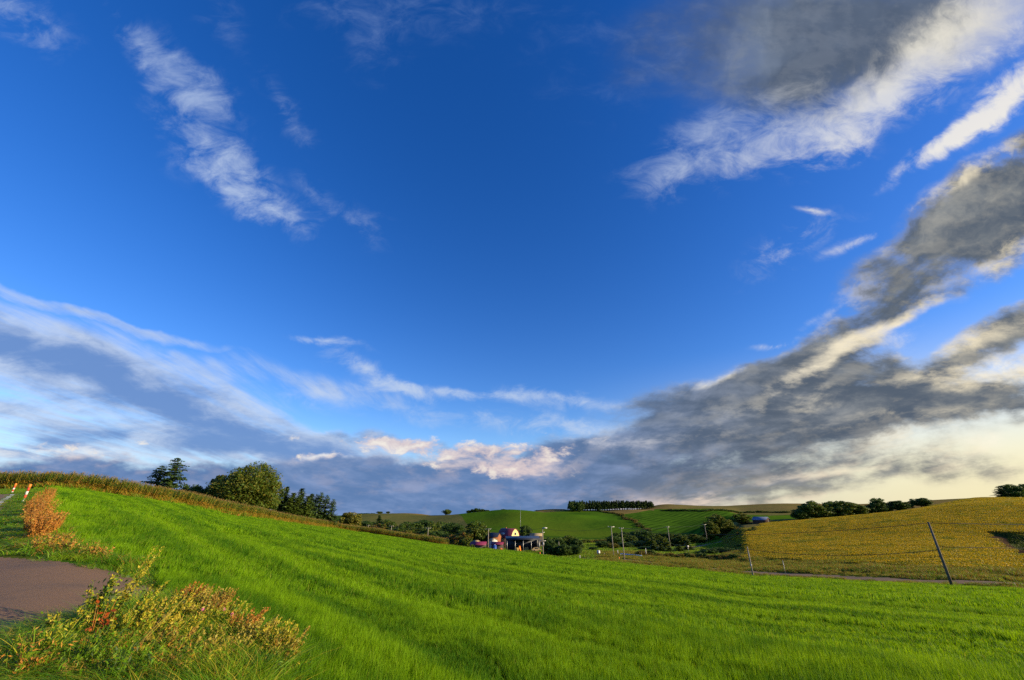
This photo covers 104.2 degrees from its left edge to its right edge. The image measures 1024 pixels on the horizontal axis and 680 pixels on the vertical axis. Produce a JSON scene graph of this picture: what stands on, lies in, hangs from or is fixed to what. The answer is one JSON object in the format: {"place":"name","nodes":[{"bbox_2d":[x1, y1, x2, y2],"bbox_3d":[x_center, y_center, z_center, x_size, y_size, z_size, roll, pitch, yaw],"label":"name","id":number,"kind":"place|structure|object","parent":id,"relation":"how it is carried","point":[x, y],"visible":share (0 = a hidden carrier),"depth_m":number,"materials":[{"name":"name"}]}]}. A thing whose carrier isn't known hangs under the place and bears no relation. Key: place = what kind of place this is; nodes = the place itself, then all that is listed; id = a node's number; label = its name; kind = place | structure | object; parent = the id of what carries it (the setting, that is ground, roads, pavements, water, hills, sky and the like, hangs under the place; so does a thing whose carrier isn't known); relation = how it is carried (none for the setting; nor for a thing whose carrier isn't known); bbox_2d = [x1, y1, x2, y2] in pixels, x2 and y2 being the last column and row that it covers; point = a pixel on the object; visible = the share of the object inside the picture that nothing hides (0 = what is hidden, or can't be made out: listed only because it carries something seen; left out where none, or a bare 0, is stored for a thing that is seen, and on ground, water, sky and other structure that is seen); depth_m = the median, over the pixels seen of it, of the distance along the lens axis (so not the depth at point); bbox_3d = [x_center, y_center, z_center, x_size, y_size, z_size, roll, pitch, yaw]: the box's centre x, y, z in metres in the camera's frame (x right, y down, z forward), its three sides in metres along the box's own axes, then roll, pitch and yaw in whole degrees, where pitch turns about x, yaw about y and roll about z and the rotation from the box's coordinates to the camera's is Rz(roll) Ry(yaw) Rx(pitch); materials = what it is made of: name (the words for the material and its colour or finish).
{"place":"outdoors","nodes":[
{"label":"outdoors","id":0,"kind":"place"},
{"bbox_2d":[0,557,153,631],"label":"lay by pavement","id":1,"kind":"structure","parent":0,"point":[29,585],"depth_m":6.52,"materials":[{"name":"grey asphalt"}]},
{"bbox_2d":[0,488,157,633],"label":"roadside verge","id":2,"kind":"structure","parent":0,"point":[19,556],"depth_m":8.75,"materials":[{"name":"green plant"}]},
{"bbox_2d":[0,618,63,659],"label":"weed","id":3,"kind":"object","parent":2,"relation":"on","point":[40,634],"visible":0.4,"depth_m":3.75,"materials":[{"name":"green plant"}]},
{"bbox_2d":[20,506,53,531],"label":"withered weed","id":4,"kind":"object","parent":2,"relation":"on","point":[25,527],"visible":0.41,"depth_m":12.51,"materials":[{"name":"plant"}]},
{"bbox_2d":[22,494,51,513],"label":"withered weed","id":5,"kind":"object","parent":2,"relation":"on","point":[31,504],"visible":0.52,"depth_m":17.64,"materials":[{"name":"plant"}]},
{"bbox_2d":[0,633,76,679],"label":"weed","id":6,"kind":"object","parent":2,"relation":"on","point":[36,662],"visible":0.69,"depth_m":3.39,"materials":[{"name":"green plant"}]},
{"bbox_2d":[24,511,63,538],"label":"withered weed","id":7,"kind":"object","parent":2,"relation":"on","point":[36,529],"visible":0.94,"depth_m":11.37,"materials":[{"name":"plant"}]},
{"bbox_2d":[27,499,61,519],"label":"withered weed","id":8,"kind":"object","parent":2,"relation":"on","point":[42,506],"visible":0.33,"depth_m":14.78,"materials":[{"name":"plant"}]},
{"bbox_2d":[0,615,89,663],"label":"grass tuft","id":9,"kind":"object","parent":2,"relation":"on","point":[28,645],"visible":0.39,"depth_m":3.55,"materials":[{"name":"green plant"}]},
{"bbox_2d":[29,534,62,550],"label":"withered tuft","id":10,"kind":"object","parent":2,"relation":"on","point":[41,542],"visible":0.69,"depth_m":9.45,"materials":[{"name":"plant"}]},
{"bbox_2d":[9,619,89,662],"bbox_3d":[-4.264,2.826,3.667,0.426,0.392,0.438,0,-23,0],"label":"weed","id":11,"kind":"object","parent":2,"relation":"on","point":[43,647],"visible":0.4,"depth_m":3.68,"materials":[{"name":"green plant"}]},
{"bbox_2d":[39,510,69,532],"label":"withered weed","id":12,"kind":"object","parent":2,"relation":"on","point":[59,517],"visible":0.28,"depth_m":12.44,"materials":[{"name":"plant"}]},
{"bbox_2d":[22,644,94,677],"bbox_3d":[-4.020,2.864,3.528,0.424,0.266,0.467,18,-29,-36],"label":"weed","id":13,"kind":"object","parent":2,"relation":"on","point":[51,658],"visible":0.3,"depth_m":3.46,"materials":[{"name":"green plant"}]},
{"bbox_2d":[51,538,82,550],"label":"withered tuft","id":14,"kind":"object","parent":2,"relation":"on","point":[70,546],"visible":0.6,"depth_m":9.37,"materials":[{"name":"plant"}]},
{"bbox_2d":[41,606,96,636],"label":"mugwort","id":15,"kind":"object","parent":2,"relation":"on","point":[51,621],"visible":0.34,"depth_m":4.29,"materials":[{"name":"plant"}]},
{"bbox_2d":[53,647,121,679],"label":"weed","id":16,"kind":"object","parent":2,"relation":"on","point":[62,665],"visible":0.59,"depth_m":3.40,"materials":[{"name":"green plant"}]},
{"bbox_2d":[53,624,128,667],"bbox_3d":[-3.886,2.870,3.677,0.465,0.431,0.477,0,-23,0],"label":"weed","id":17,"kind":"object","parent":2,"relation":"on","point":[97,640],"visible":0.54,"depth_m":3.65,"materials":[{"name":"green plant"}]},
{"bbox_2d":[79,540,104,557],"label":"withered tuft","id":18,"kind":"object","parent":2,"relation":"on","point":[87,549],"visible":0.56,"depth_m":8.90,"materials":[{"name":"plant"}]},
{"bbox_2d":[85,597,117,636],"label":"vine","id":19,"kind":"object","parent":2,"relation":"on","point":[102,622],"visible":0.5,"depth_m":4.33,"materials":[{"name":"red plant"}]},
{"bbox_2d":[77,563,126,633],"bbox_3d":[-4.707,3.012,4.573,0.382,0.766,0.373,0,-23,0],"label":"mugwort","id":20,"kind":"object","parent":2,"relation":"on","point":[111,583],"visible":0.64,"depth_m":4.54,"materials":[{"name":"green plant"}]},
{"bbox_2d":[79,629,138,653],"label":"weed","id":21,"kind":"object","parent":2,"relation":"on","point":[125,636],"visible":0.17,"depth_m":3.96,"materials":[{"name":"green plant"}]},
{"bbox_2d":[95,633,164,679],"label":"weed","id":22,"kind":"object","parent":2,"relation":"on","point":[118,660],"visible":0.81,"depth_m":3.49,"materials":[{"name":"green plant"}]},
{"bbox_2d":[95,600,166,642],"bbox_3d":[-4.158,3.147,4.344,0.438,0.460,0.555,0,-23,0],"label":"mugwort","id":23,"kind":"object","parent":2,"relation":"on","point":[128,620],"visible":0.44,"depth_m":4.33,"materials":[{"name":"plant"}]},
{"bbox_2d":[100,545,164,624],"bbox_3d":[-4.583,3.006,4.774,0.476,0.980,0.282,18,-29,-36],"label":"mugwort","id":24,"kind":"object","parent":2,"relation":"on","point":[126,594],"visible":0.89,"depth_m":4.77,"materials":[{"name":"plant"}]},
{"bbox_2d":[110,637,166,666],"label":"weed","id":25,"kind":"object","parent":2,"relation":"on","point":[140,649],"visible":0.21,"depth_m":3.84,"materials":[{"name":"green plant"}]},
{"bbox_2d":[126,580,169,625],"bbox_3d":[-4.316,3.181,4.660,0.438,0.625,0.314,0,-23,0],"label":"mugwort","id":26,"kind":"object","parent":2,"relation":"on","point":[141,610],"visible":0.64,"depth_m":4.66,"materials":[{"name":"plant"}]},
{"bbox_2d":[130,623,178,651],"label":"weed","id":27,"kind":"object","parent":2,"relation":"on","point":[162,641],"visible":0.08,"depth_m":4.16,"materials":[{"name":"green plant"}]},
{"bbox_2d":[0,549,313,679],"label":"verge grass","id":28,"kind":"structure","parent":2,"relation":"on","point":[92,561],"depth_m":8.20,"materials":[{"name":"green plant"}]},
{"bbox_2d":[140,595,175,627],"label":"mugwort","id":29,"kind":"object","parent":2,"relation":"on","point":[158,609],"visible":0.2,"depth_m":4.67,"materials":[{"name":"plant"}]},
{"bbox_2d":[134,607,183,635],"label":"dry grass tuft","id":30,"kind":"object","parent":2,"relation":"on","point":[163,623],"visible":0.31,"depth_m":4.53,"materials":[{"name":"plant"}]},
{"bbox_2d":[140,614,196,637],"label":"mugwort","id":31,"kind":"object","parent":2,"relation":"on","point":[176,622],"visible":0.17,"depth_m":4.33,"materials":[{"name":"plant"}]},
{"bbox_2d":[142,624,198,652],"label":"dry grass tuft","id":32,"kind":"object","parent":2,"relation":"on","point":[193,630],"visible":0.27,"depth_m":4.19,"materials":[{"name":"plant"}]},
{"bbox_2d":[0,583,343,679],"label":"long grass","id":33,"kind":"structure","parent":2,"relation":"on","point":[257,670],"depth_m":3.91,"materials":[{"name":"green plant"}]},
{"bbox_2d":[142,632,203,679],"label":"weed","id":34,"kind":"object","parent":2,"relation":"on","point":[173,658],"visible":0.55,"depth_m":3.75,"materials":[{"name":"green plant"}]},
{"bbox_2d":[148,631,206,659],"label":"weed","id":35,"kind":"object","parent":2,"relation":"on","point":[183,640],"visible":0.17,"depth_m":4.07,"materials":[{"name":"green plant"}]},
{"bbox_2d":[158,588,201,610],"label":"dry grass tuft","id":36,"kind":"object","parent":2,"relation":"on","point":[192,593],"visible":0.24,"depth_m":5.59,"materials":[{"name":"plant"}]},
{"bbox_2d":[167,597,207,624],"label":"dry grass tuft","id":37,"kind":"object","parent":2,"relation":"on","point":[182,609],"visible":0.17,"depth_m":5.18,"materials":[{"name":"plant"}]},
{"bbox_2d":[177,615,210,633],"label":"dry grass tuft","id":38,"kind":"object","parent":2,"relation":"on","point":[197,622],"visible":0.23,"depth_m":4.76,"materials":[{"name":"plant"}]},
{"bbox_2d":[178,580,213,599],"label":"dry grass tuft","id":39,"kind":"object","parent":2,"relation":"on","point":[190,589],"visible":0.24,"depth_m":6.11,"materials":[{"name":"plant"}]},
{"bbox_2d":[172,641,225,679],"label":"weed","id":40,"kind":"object","parent":2,"relation":"on","point":[204,664],"visible":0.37,"depth_m":3.78,"materials":[{"name":"green plant"}]},
{"bbox_2d":[183,599,223,623],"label":"dry grass tuft","id":41,"kind":"object","parent":2,"relation":"on","point":[199,611],"visible":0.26,"depth_m":5.16,"materials":[{"name":"plant"}]},
{"bbox_2d":[183,633,231,657],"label":"dry grass tuft","id":42,"kind":"object","parent":2,"relation":"on","point":[211,640],"visible":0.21,"depth_m":4.17,"materials":[{"name":"plant"}]},
{"bbox_2d":[191,586,226,606],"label":"dry grass tuft","id":43,"kind":"object","parent":2,"relation":"on","point":[201,598],"visible":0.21,"depth_m":5.84,"materials":[{"name":"plant"}]},
{"bbox_2d":[199,587,238,613],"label":"dry grass tuft","id":44,"kind":"object","parent":2,"relation":"on","point":[223,599],"visible":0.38,"depth_m":5.64,"materials":[{"name":"plant"}]},
{"bbox_2d":[197,621,244,640],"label":"dry grass tuft","id":45,"kind":"object","parent":2,"relation":"on","point":[216,631],"visible":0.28,"depth_m":4.71,"materials":[{"name":"plant"}]},
{"bbox_2d":[207,600,251,623],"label":"dry grass tuft","id":46,"kind":"object","parent":2,"relation":"on","point":[226,612],"visible":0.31,"depth_m":5.24,"materials":[{"name":"plant"}]},
{"bbox_2d":[216,630,254,659],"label":"dry grass tuft","id":47,"kind":"object","parent":2,"relation":"on","point":[241,640],"visible":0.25,"depth_m":4.33,"materials":[{"name":"plant"}]},
{"bbox_2d":[226,607,270,633],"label":"dry grass tuft","id":48,"kind":"object","parent":2,"relation":"on","point":[254,619],"visible":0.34,"depth_m":5.04,"materials":[{"name":"plant"}]},
{"bbox_2d":[234,613,280,642],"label":"dry grass tuft","id":49,"kind":"object","parent":2,"relation":"on","point":[256,625],"visible":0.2,"depth_m":4.70,"materials":[{"name":"plant"}]},
{"bbox_2d":[247,646,292,677],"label":"weed","id":50,"kind":"object","parent":2,"relation":"on","point":[266,654],"visible":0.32,"depth_m":4.08,"materials":[{"name":"green plant"}]},
{"bbox_2d":[249,615,297,652],"bbox_3d":[-2.773,3.496,4.576,0.461,0.564,0.488,-19,-30,37],"label":"dry grass tuft","id":51,"kind":"object","parent":2,"relation":"on","point":[288,633],"visible":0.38,"depth_m":4.59,"materials":[{"name":"plant"}]},
{"bbox_2d":[265,626,310,665],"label":"dry grass tuft","id":52,"kind":"object","parent":2,"relation":"on","point":[296,642],"visible":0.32,"depth_m":4.47,"materials":[{"name":"plant"}]},
{"bbox_2d":[21,488,721,557],"bbox_3d":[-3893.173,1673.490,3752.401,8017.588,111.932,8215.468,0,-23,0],"label":"valley floor","id":53,"kind":"structure","parent":0,"point":[339,516],"depth_m":277.62,"materials":[{"name":"green plant"}]},
{"bbox_2d":[440,522,465,537],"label":"broadleaf tree","id":54,"kind":"object","parent":53,"relation":"on","point":[456,528],"visible":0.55,"depth_m":238.63,"materials":[{"name":"green plant"}]},
{"bbox_2d":[446,532,473,544],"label":"broadleaf tree","id":55,"kind":"object","parent":53,"relation":"on","point":[457,539],"visible":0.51,"depth_m":192.28,"materials":[{"name":"green plant"}]},
{"bbox_2d":[463,520,490,542],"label":"broadleaf tree","id":56,"kind":"object","parent":53,"relation":"on","point":[479,534],"visible":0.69,"depth_m":197.36,"materials":[{"name":"green plant"}]},
{"bbox_2d":[499,527,519,547],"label":"farmhouse","id":57,"kind":"object","parent":53,"relation":"on","point":[506,531],"visible":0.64,"depth_m":197.49,"materials":[{"name":"red"}]},
{"bbox_2d":[505,536,539,550],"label":"open shed","id":58,"kind":"structure","parent":53,"relation":"on","point":[522,542],"depth_m":182.04,"materials":[{"name":"blue metal"}]},
{"bbox_2d":[556,544,572,555],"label":"broadleaf tree","id":59,"kind":"object","parent":53,"relation":"on","point":[565,550],"visible":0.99,"depth_m":142.49,"materials":[{"name":"green plant"}]},
{"bbox_2d":[454,538,728,559],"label":"valley grass","id":60,"kind":"structure","parent":53,"relation":"on","point":[587,553],"depth_m":167.50,"materials":[{"name":"green plant"}]},
{"bbox_2d":[360,513,467,529],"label":"olive hill","id":61,"kind":"structure","parent":0,"point":[398,518],"depth_m":560.94,"materials":[{"name":"green plant"}]},
{"bbox_2d":[0,0,1023,515],"label":"sky","id":62,"kind":"structure","parent":0,"point":[427,257],"materials":[{"name":"blue"}]},
{"bbox_2d":[44,500,1023,678],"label":"green field","id":63,"kind":"structure","parent":0,"point":[685,614],"depth_m":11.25,"materials":[{"name":"green plant"}]},
{"bbox_2d":[1,511,338,660],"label":"edge grass","id":64,"kind":"structure","parent":63,"relation":"on","point":[56,545],"depth_m":9.43,"materials":[{"name":"green plant"}]},
{"bbox_2d":[16,484,1023,608],"bbox_3d":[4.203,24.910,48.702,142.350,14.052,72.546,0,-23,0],"label":"cereal grass","id":65,"kind":"structure","parent":63,"relation":"on","point":[996,596],"depth_m":36.61,"materials":[{"name":"green plant"}]},
{"bbox_2d":[152,569,1023,679],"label":"cereal grass","id":66,"kind":"structure","parent":63,"relation":"on","point":[379,639],"depth_m":6.64,"materials":[{"name":"green plant"}]},
{"bbox_2d":[927,522,953,584],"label":"utility pole","id":67,"kind":"object","parent":63,"relation":"on","point":[942,559],"visible":0.85,"depth_m":56.30,"materials":[{"name":"wood"}]},
{"bbox_2d":[624,523,924,534],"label":"overhead wire","id":68,"kind":"object","parent":67,"relation":"attached to","point":[781,533],"visible":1,"depth_m":75.44,"materials":[{"name":"black metal"}]},
{"bbox_2d":[458,509,728,541],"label":"green hill","id":69,"kind":"structure","parent":0,"point":[575,523],"depth_m":396.63,"materials":[{"name":"green plant"}]},
{"bbox_2d":[405,498,965,529],"bbox_3d":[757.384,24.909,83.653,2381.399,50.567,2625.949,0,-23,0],"label":"tan hill","id":70,"kind":"structure","parent":0,"point":[771,507],"depth_m":617.85,"materials":[{"name":"green plant"}]},
{"bbox_2d":[730,513,751,523],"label":"birch tree","id":71,"kind":"object","parent":70,"relation":"on","point":[740,517],"visible":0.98,"depth_m":244.71,"materials":[{"name":"green plant"}]},
{"bbox_2d":[790,509,810,518],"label":"broadleaf tree","id":72,"kind":"object","parent":70,"relation":"on","point":[799,514],"visible":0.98,"depth_m":234.61,"materials":[{"name":"green plant"}]},
{"bbox_2d":[796,500,832,517],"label":"broadleaf tree","id":73,"kind":"object","parent":70,"relation":"on","point":[811,507],"visible":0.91,"depth_m":235.00,"materials":[{"name":"green plant"}]},
{"bbox_2d":[823,501,857,515],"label":"broadleaf tree","id":74,"kind":"object","parent":70,"relation":"on","point":[842,508],"visible":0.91,"depth_m":235.36,"materials":[{"name":"green plant"}]},
{"bbox_2d":[868,498,888,512],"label":"broadleaf tree","id":75,"kind":"object","parent":70,"relation":"on","point":[878,504],"visible":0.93,"depth_m":238.06,"materials":[{"name":"green plant"}]},
{"bbox_2d":[886,500,910,510],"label":"broadleaf tree","id":76,"kind":"object","parent":70,"relation":"on","point":[898,505],"visible":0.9,"depth_m":238.50,"materials":[{"name":"green plant"}]},
{"bbox_2d":[908,498,932,506],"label":"broadleaf tree","id":77,"kind":"object","parent":70,"relation":"on","point":[921,502],"visible":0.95,"depth_m":241.19,"materials":[{"name":"green plant"}]},
{"bbox_2d":[1000,484,1023,496],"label":"broadleaf tree","id":78,"kind":"object","parent":70,"relation":"on","point":[1014,490],"visible":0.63,"depth_m":261.58,"materials":[{"name":"green plant"}]},
{"bbox_2d":[624,509,777,540],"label":"ridged field","id":79,"kind":"structure","parent":0,"point":[677,522],"depth_m":417.82,"materials":[{"name":"green plant"}]},
{"bbox_2d":[700,521,721,539],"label":"birch tree","id":80,"kind":"object","parent":79,"relation":"on","point":[714,528],"visible":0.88,"depth_m":233.54,"materials":[{"name":"green plant"}]},
{"bbox_2d":[748,515,846,520],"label":"pasture","id":81,"kind":"structure","parent":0,"point":[780,517],"depth_m":268.83,"materials":[{"name":"green plant"}]},
{"bbox_2d":[594,527,1023,588],"bbox_3d":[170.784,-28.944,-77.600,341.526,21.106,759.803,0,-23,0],"label":"meadow verge","id":82,"kind":"structure","parent":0,"point":[841,574],"depth_m":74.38,"materials":[{"name":"green plant"}]},
{"bbox_2d":[704,514,728,536],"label":"birch tree","id":83,"kind":"object","parent":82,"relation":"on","point":[716,518],"visible":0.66,"depth_m":238.12,"materials":[{"name":"green plant"}]},
{"bbox_2d":[595,538,1023,585],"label":"valley road","id":84,"kind":"structure","parent":0,"point":[877,578],"depth_m":69.58,"materials":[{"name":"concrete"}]},
{"bbox_2d":[732,497,1023,569],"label":"soybean crop","id":85,"kind":"object","parent":0,"point":[982,514],"visible":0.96,"depth_m":135.47,"materials":[{"name":"yellow plant"}]},
{"bbox_2d":[984,532,1023,553],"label":"dirt track","id":86,"kind":"structure","parent":0,"point":[1004,540],"depth_m":118.82,"materials":[{"name":"soil"}]},
{"bbox_2d":[993,532,1023,549],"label":"ditch","id":87,"kind":"object","parent":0,"point":[1003,536],"visible":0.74,"depth_m":121.69,"materials":[{"name":"green plant"}]},
{"bbox_2d":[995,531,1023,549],"bbox_3d":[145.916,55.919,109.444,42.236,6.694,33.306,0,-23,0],"label":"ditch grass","id":88,"kind":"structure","parent":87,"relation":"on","point":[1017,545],"depth_m":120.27,"materials":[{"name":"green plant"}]},
{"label":"corn ground","id":89,"kind":"structure","parent":0,"visible":0},
{"bbox_2d":[140,465,173,488],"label":"pine tree","id":90,"kind":"object","parent":89,"relation":"on","point":[158,477],"visible":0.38,"depth_m":117.21,"materials":[{"name":"green plant"}]},
{"bbox_2d":[158,457,189,489],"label":"pine tree","id":91,"kind":"object","parent":89,"relation":"on","point":[172,471],"visible":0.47,"depth_m":114.85,"materials":[{"name":"green plant"}]},
{"bbox_2d":[0,481,361,531],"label":"corn edge weeds","id":92,"kind":"object","parent":89,"relation":"on","point":[227,511],"visible":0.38,"depth_m":66.70,"materials":[{"name":"green plant"}]},
{"bbox_2d":[182,484,206,494],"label":"broadleaf tree","id":93,"kind":"object","parent":89,"relation":"on","point":[198,489],"visible":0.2,"depth_m":121.21,"materials":[{"name":"green plant"}]},
{"bbox_2d":[0,470,447,543],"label":"corn crop","id":94,"kind":"object","parent":89,"relation":"on","point":[115,485],"visible":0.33,"depth_m":71.46,"materials":[{"name":"green plant"}]},
{"bbox_2d":[203,461,285,508],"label":"broadleaf tree","id":95,"kind":"object","parent":89,"relation":"on","point":[250,486],"visible":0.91,"depth_m":117.07,"materials":[{"name":"green plant"}]},
{"bbox_2d":[280,497,296,514],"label":"larch tree","id":96,"kind":"object","parent":89,"relation":"on","point":[288,504],"visible":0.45,"depth_m":145.87,"materials":[{"name":"green plant"}]},
{"bbox_2d":[288,497,305,515],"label":"larch tree","id":97,"kind":"object","parent":89,"relation":"on","point":[297,499],"visible":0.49,"depth_m":147.83,"materials":[{"name":"green plant"}]},
{"bbox_2d":[297,496,315,517],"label":"larch tree","id":98,"kind":"object","parent":89,"relation":"on","point":[307,510],"visible":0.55,"depth_m":151.61,"materials":[{"name":"green plant"}]},
{"bbox_2d":[315,495,331,520],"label":"pine tree","id":99,"kind":"object","parent":89,"relation":"on","point":[325,507],"visible":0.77,"depth_m":170.81,"materials":[{"name":"green plant"}]},
{"bbox_2d":[325,499,337,524],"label":"pine tree","id":100,"kind":"object","parent":89,"relation":"on","point":[332,514],"visible":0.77,"depth_m":171.00,"materials":[{"name":"green plant"}]},
{"bbox_2d":[337,512,361,525],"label":"broadleaf tree","id":101,"kind":"object","parent":89,"relation":"on","point":[352,518],"visible":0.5,"depth_m":232.77,"materials":[{"name":"green plant"}]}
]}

